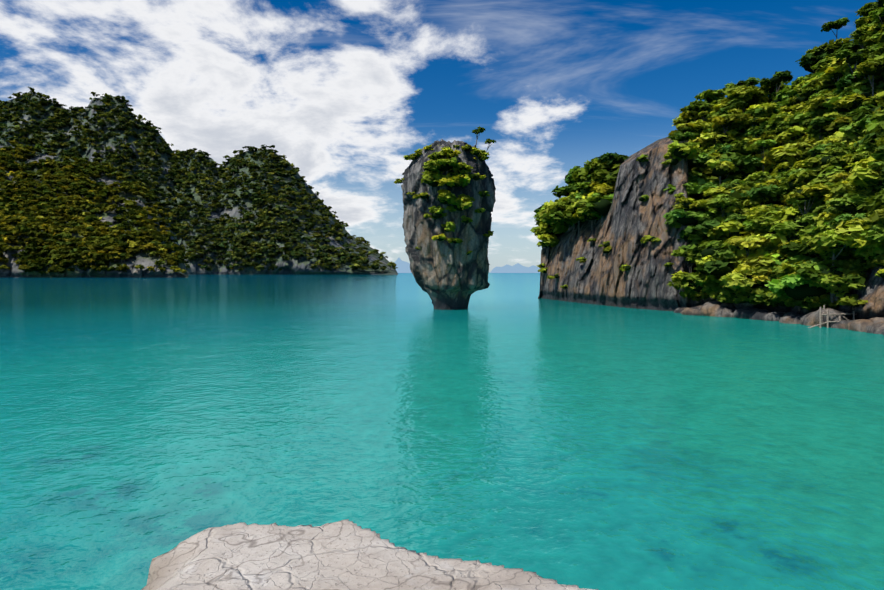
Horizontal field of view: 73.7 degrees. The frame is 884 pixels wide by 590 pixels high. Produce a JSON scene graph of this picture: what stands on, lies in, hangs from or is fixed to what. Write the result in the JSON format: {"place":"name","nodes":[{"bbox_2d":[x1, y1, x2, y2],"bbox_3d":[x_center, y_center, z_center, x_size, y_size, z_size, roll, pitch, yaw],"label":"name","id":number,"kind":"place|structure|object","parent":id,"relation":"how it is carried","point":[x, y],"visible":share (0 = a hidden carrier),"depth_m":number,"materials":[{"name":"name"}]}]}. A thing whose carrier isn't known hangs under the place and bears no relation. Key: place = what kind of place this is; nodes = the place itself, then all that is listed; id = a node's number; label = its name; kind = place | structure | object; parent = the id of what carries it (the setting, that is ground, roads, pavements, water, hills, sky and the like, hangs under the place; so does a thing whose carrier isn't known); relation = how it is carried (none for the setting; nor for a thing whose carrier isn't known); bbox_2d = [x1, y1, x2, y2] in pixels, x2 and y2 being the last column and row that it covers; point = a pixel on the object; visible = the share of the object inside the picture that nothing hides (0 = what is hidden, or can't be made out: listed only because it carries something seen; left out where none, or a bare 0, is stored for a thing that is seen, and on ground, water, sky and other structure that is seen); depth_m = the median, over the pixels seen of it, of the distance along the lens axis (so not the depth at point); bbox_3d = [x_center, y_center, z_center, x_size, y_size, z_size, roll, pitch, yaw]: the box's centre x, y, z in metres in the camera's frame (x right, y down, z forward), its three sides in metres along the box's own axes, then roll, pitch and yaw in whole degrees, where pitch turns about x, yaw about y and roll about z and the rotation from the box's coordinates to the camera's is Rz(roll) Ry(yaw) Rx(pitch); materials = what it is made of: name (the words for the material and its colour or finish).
{"place":"outdoors","nodes":[
{"label":"outdoors","id":0,"kind":"place"},
{"bbox_2d":[0,91,397,274],"bbox_3d":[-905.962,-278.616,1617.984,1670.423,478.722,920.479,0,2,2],"label":"island","id":1,"kind":"structure","parent":0,"point":[292,266],"depth_m":1337.34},
{"bbox_2d":[0,87,396,271],"bbox_3d":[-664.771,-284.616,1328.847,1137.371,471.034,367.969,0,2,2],"label":"island trees","id":2,"kind":"object","parent":1,"relation":"on","point":[263,218],"materials":[{"name":"green plant"}]},
{"bbox_2d":[0,0,875,271],"label":"sky","id":3,"kind":"structure","parent":0,"point":[344,90],"materials":[{"name":"blue"}]},
{"bbox_2d":[0,272,883,589],"bbox_3d":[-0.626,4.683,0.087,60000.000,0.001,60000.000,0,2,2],"label":"sea","id":4,"kind":"structure","parent":0,"point":[508,420],"depth_m":17.46,"materials":[{"name":"liquid"}]},
{"bbox_2d":[0,145,188,277],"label":"island","id":5,"kind":"structure","parent":4,"relation":"in","point":[144,259],"depth_m":528.10,"materials":[{"name":"grey stone"}]},
{"bbox_2d":[0,139,189,275],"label":"island trees","id":6,"kind":"object","parent":5,"relation":"on","point":[31,224],"depth_m":569.91,"materials":[{"name":"green plant"}]},
{"bbox_2d":[141,519,597,589],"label":"slab","id":7,"kind":"structure","parent":4,"relation":"in","point":[346,554],"depth_m":3.42,"materials":[{"name":"beige stone"}]},
{"bbox_2d":[395,258,411,272],"bbox_3d":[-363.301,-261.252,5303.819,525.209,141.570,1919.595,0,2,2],"label":"isles","id":8,"kind":"structure","parent":4,"relation":"in","point":[402,266],"depth_m":4643.13,"materials":[{"name":"blue"}]},
{"bbox_2d":[401,139,495,309],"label":"rock pillar","id":9,"kind":"structure","parent":4,"relation":"in","point":[449,276],"depth_m":71.96,"materials":[{"name":"grey stone"}]},
{"bbox_2d":[394,144,493,254],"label":"ko tapu shrubs","id":10,"kind":"object","parent":9,"relation":"attached to","point":[433,164],"depth_m":69.91,"materials":[{"name":"green plant"}]},
{"bbox_2d":[472,126,495,151],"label":"small trees","id":11,"kind":"object","parent":9,"relation":"attached to","point":[480,130],"depth_m":75.00,"materials":[{"name":"green plant"}]},
{"bbox_2d":[490,263,539,272],"bbox_3d":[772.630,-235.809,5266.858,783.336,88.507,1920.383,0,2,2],"label":"distant mountains","id":12,"kind":"structure","parent":4,"relation":"in","point":[517,268],"depth_m":4611.01,"materials":[{"name":"blue stone"}]},
{"bbox_2d":[538,121,883,319],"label":"rock cliff","id":13,"kind":"structure","parent":4,"relation":"in","point":[599,276],"depth_m":77.93,"materials":[{"name":"grey stone"}]},
{"bbox_2d":[530,0,883,311],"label":"island trees","id":14,"kind":"object","parent":13,"relation":"on","point":[729,265],"depth_m":68.14,"materials":[{"name":"green plant"}]},
{"bbox_2d":[537,154,883,309],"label":"cliff bushes","id":15,"kind":"object","parent":13,"relation":"attached to","point":[846,300],"depth_m":73.33,"materials":[{"name":"green plant"}]},
{"bbox_2d":[674,301,883,334],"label":"shore boulders","id":16,"kind":"object","parent":13,"relation":"on","point":[875,325],"visible":0.62,"depth_m":54.55,"materials":[{"name":"grey stone"}]},
{"bbox_2d":[679,170,883,310],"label":"shore shrubs","id":17,"kind":"object","parent":13,"relation":"on","point":[756,294],"depth_m":56.48,"materials":[{"name":"green plant"}]},
{"bbox_2d":[688,257,883,307],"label":"shore shrubs","id":18,"kind":"object","parent":13,"relation":"on","point":[781,303],"visible":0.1,"depth_m":56.99,"materials":[{"name":"green plant"}]},
{"bbox_2d":[808,305,856,327],"bbox_3d":[33.510,2.098,50.495,5.485,2.418,1.836,0,2,2],"label":"landing stage","id":19,"kind":"object","parent":13,"relation":"on","point":[828,321],"visible":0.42,"depth_m":49.69,"materials":[{"name":"grey wood"}]}
]}

